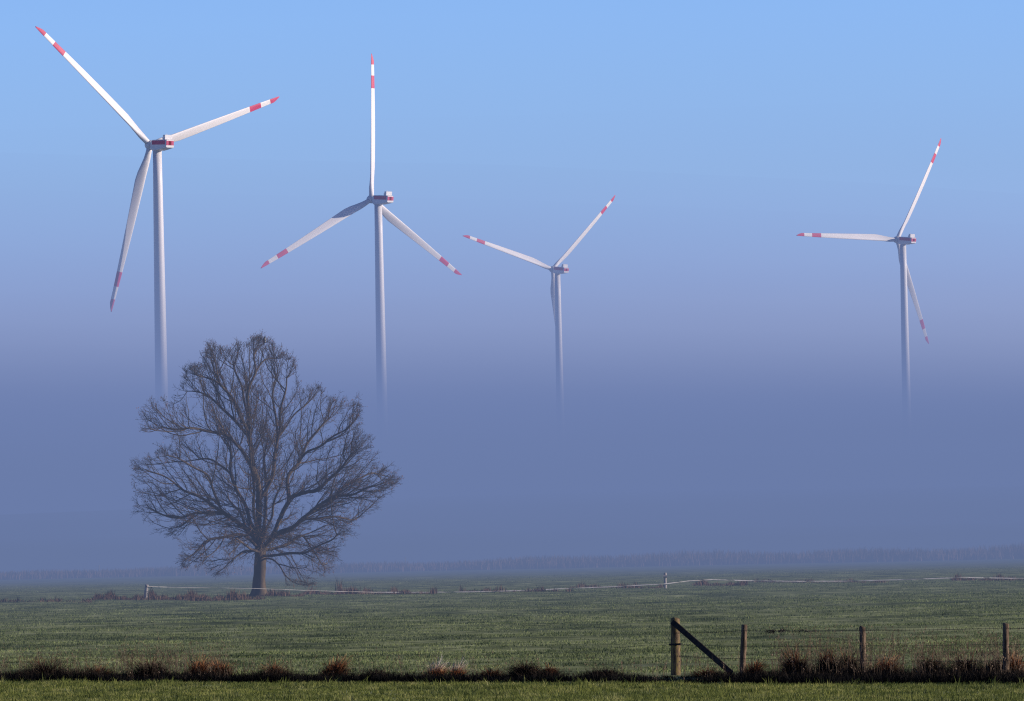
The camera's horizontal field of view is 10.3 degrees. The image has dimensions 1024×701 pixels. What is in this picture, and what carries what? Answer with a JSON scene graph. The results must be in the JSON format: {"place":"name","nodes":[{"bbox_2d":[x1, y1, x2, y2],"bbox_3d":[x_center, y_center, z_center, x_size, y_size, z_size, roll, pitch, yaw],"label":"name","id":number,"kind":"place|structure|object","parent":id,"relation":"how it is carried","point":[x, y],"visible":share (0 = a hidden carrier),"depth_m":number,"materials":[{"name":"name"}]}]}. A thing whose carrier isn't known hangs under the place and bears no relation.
{"place":"outdoors","nodes":[
{"label":"outdoors","id":0,"kind":"place"},
{"bbox_2d":[0,543,1023,700],"bbox_3d":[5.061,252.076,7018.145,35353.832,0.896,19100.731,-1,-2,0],"label":"ground","id":1,"kind":"structure","parent":0,"point":[535,574],"depth_m":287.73,"materials":[{"name":"green plant"}]},
{"bbox_2d":[2,649,83,677],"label":"grass tussock","id":2,"kind":"object","parent":1,"relation":"on","point":[46,668],"depth_m":133.77,"materials":[{"name":"plant"}]},
{"bbox_2d":[80,661,122,676],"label":"grass tussock","id":3,"kind":"object","parent":1,"relation":"on","point":[108,670],"depth_m":132.59,"materials":[{"name":"brown plant"}]},
{"bbox_2d":[113,658,173,677],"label":"grass tussock","id":4,"kind":"object","parent":1,"relation":"on","point":[150,671],"depth_m":131.28,"materials":[{"name":"brown plant"}]},
{"bbox_2d":[35,26,278,565],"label":"wind turbine","id":5,"kind":"object","parent":1,"relation":"on","point":[157,147],"visible":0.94,"depth_m":2252.70,"materials":[{"name":"white metal"}]},
{"bbox_2d":[177,652,212,675],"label":"grass tussock","id":6,"kind":"object","parent":1,"relation":"on","point":[201,665],"depth_m":130.34,"materials":[{"name":"brown plant"}]},
{"bbox_2d":[204,649,249,675],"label":"grass tussock","id":7,"kind":"object","parent":1,"relation":"on","point":[221,667],"depth_m":129.79,"materials":[{"name":"brown plant"}]},
{"bbox_2d":[130,329,404,596],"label":"oak tree","id":8,"kind":"object","parent":1,"relation":"on","point":[257,534],"visible":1,"depth_m":387.35,"materials":[{"name":"brown plant"}]},
{"bbox_2d":[250,661,291,676],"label":"grass tussock","id":9,"kind":"object","parent":1,"relation":"on","point":[284,669],"depth_m":128.66,"materials":[{"name":"brown plant"}]},
{"bbox_2d":[314,654,359,676],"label":"grass tussock","id":10,"kind":"object","parent":1,"relation":"on","point":[336,666],"depth_m":127.37,"materials":[{"name":"brown plant"}]},
{"bbox_2d":[261,54,461,560],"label":"wind turbine","id":11,"kind":"object","parent":1,"relation":"on","point":[384,517],"visible":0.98,"depth_m":2646.99,"materials":[{"name":"white metal"}]},
{"bbox_2d":[359,667,392,676],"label":"grass tussock","id":12,"kind":"object","parent":1,"relation":"on","point":[375,670],"depth_m":126.49,"materials":[{"name":"green plant"}]},
{"bbox_2d":[416,655,450,676],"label":"grass tussock","id":13,"kind":"object","parent":1,"relation":"on","point":[432,668],"depth_m":125.30,"materials":[{"name":"brown plant"}]},
{"bbox_2d":[444,654,473,674],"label":"grass tussock","id":14,"kind":"object","parent":1,"relation":"on","point":[453,670],"depth_m":124.91,"materials":[{"name":"brown plant"}]},
{"bbox_2d":[467,665,508,676],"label":"grass tussock","id":15,"kind":"object","parent":1,"relation":"on","point":[490,671],"depth_m":124.19,"materials":[{"name":"brown plant"}]},
{"bbox_2d":[0,674,1023,700],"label":"verge grass","id":16,"kind":"structure","parent":1,"relation":"on","point":[165,690],"depth_m":108.88,"materials":[{"name":"green plant"}]},
{"bbox_2d":[0,573,1023,602],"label":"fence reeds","id":17,"kind":"object","parent":1,"relation":"on","point":[233,596],"visible":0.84,"depth_m":385.31,"materials":[{"name":"plant"}]},
{"bbox_2d":[0,664,1023,684],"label":"ditch vegetation","id":18,"kind":"object","parent":1,"relation":"on","point":[907,676],"visible":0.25,"depth_m":116.93,"materials":[{"name":"brown plant"}]},
{"bbox_2d":[0,624,1023,679],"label":"dry stalks","id":19,"kind":"object","parent":1,"relation":"on","point":[994,657],"visible":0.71,"depth_m":119.86,"materials":[{"name":"brown plant"}]},
{"bbox_2d":[494,658,544,676],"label":"grass tussock","id":20,"kind":"object","parent":1,"relation":"on","point":[521,668],"depth_m":123.34,"materials":[{"name":"brown plant"}]},
{"bbox_2d":[537,663,564,675],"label":"grass tussock","id":21,"kind":"object","parent":1,"relation":"on","point":[550,669],"depth_m":122.97,"materials":[{"name":"plant"}]},
{"bbox_2d":[144,573,1023,599],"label":"tape fence","id":22,"kind":"object","parent":1,"relation":"on","point":[664,577],"visible":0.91,"depth_m":391.40,"materials":[{"name":"white plastic"}]},
{"bbox_2d":[575,666,642,676],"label":"grass tussock","id":23,"kind":"object","parent":1,"relation":"on","point":[609,672],"depth_m":121.87,"materials":[{"name":"brown plant"}]},
{"bbox_2d":[685,665,726,676],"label":"grass tussock","id":24,"kind":"object","parent":1,"relation":"on","point":[703,672],"depth_m":119.94,"materials":[{"name":"plant"}]},
{"bbox_2d":[741,655,769,676],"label":"grass tussock","id":25,"kind":"object","parent":1,"relation":"on","point":[752,667],"depth_m":119.08,"materials":[{"name":"brown plant"}]},
{"bbox_2d":[773,641,814,673],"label":"grass tussock","id":26,"kind":"object","parent":1,"relation":"on","point":[795,664],"depth_m":118.28,"materials":[{"name":"brown plant"}]},
{"bbox_2d":[614,617,1023,674],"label":"wire fence","id":27,"kind":"object","parent":1,"relation":"on","point":[677,628],"visible":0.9,"depth_m":120.20,"materials":[{"name":"brown wood"}]},
{"bbox_2d":[804,646,845,674],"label":"grass tussock","id":28,"kind":"object","parent":1,"relation":"on","point":[823,663],"depth_m":117.69,"materials":[{"name":"brown plant"}]},
{"bbox_2d":[830,648,866,672],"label":"grass tussock","id":29,"kind":"object","parent":1,"relation":"on","point":[848,661],"depth_m":117.34,"materials":[{"name":"brown plant"}]},
{"bbox_2d":[859,652,911,672],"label":"grass tussock","id":30,"kind":"object","parent":1,"relation":"on","point":[887,664],"depth_m":116.69,"materials":[{"name":"brown plant"}]},
{"bbox_2d":[907,653,953,673],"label":"grass tussock","id":31,"kind":"object","parent":1,"relation":"on","point":[928,663],"depth_m":115.82,"materials":[{"name":"brown plant"}]},
{"bbox_2d":[937,649,992,674],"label":"grass tussock","id":32,"kind":"object","parent":1,"relation":"on","point":[969,665],"depth_m":115.24,"materials":[{"name":"brown plant"}]},
{"bbox_2d":[972,655,1001,671],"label":"grass tussock","id":33,"kind":"object","parent":1,"relation":"on","point":[986,667],"depth_m":114.81,"materials":[{"name":"brown plant"}]},
{"bbox_2d":[994,647,1023,673],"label":"grass tussock","id":34,"kind":"object","parent":1,"relation":"on","point":[1016,662],"depth_m":114.41,"materials":[{"name":"brown plant"}]},
{"bbox_2d":[0,0,1023,563],"label":"sky","id":35,"kind":"structure","parent":0,"point":[732,378],"materials":[{"name":"blue"}]},
{"bbox_2d":[463,195,614,555],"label":"wind turbine","id":36,"kind":"object","parent":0,"point":[556,272],"visible":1,"depth_m":3511.26,"materials":[{"name":"white metal"}]},
{"bbox_2d":[796,139,940,548],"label":"wind turbine","id":37,"kind":"object","parent":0,"point":[908,489],"visible":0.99,"depth_m":3213.67,"materials":[{"name":"white metal"}]}
]}

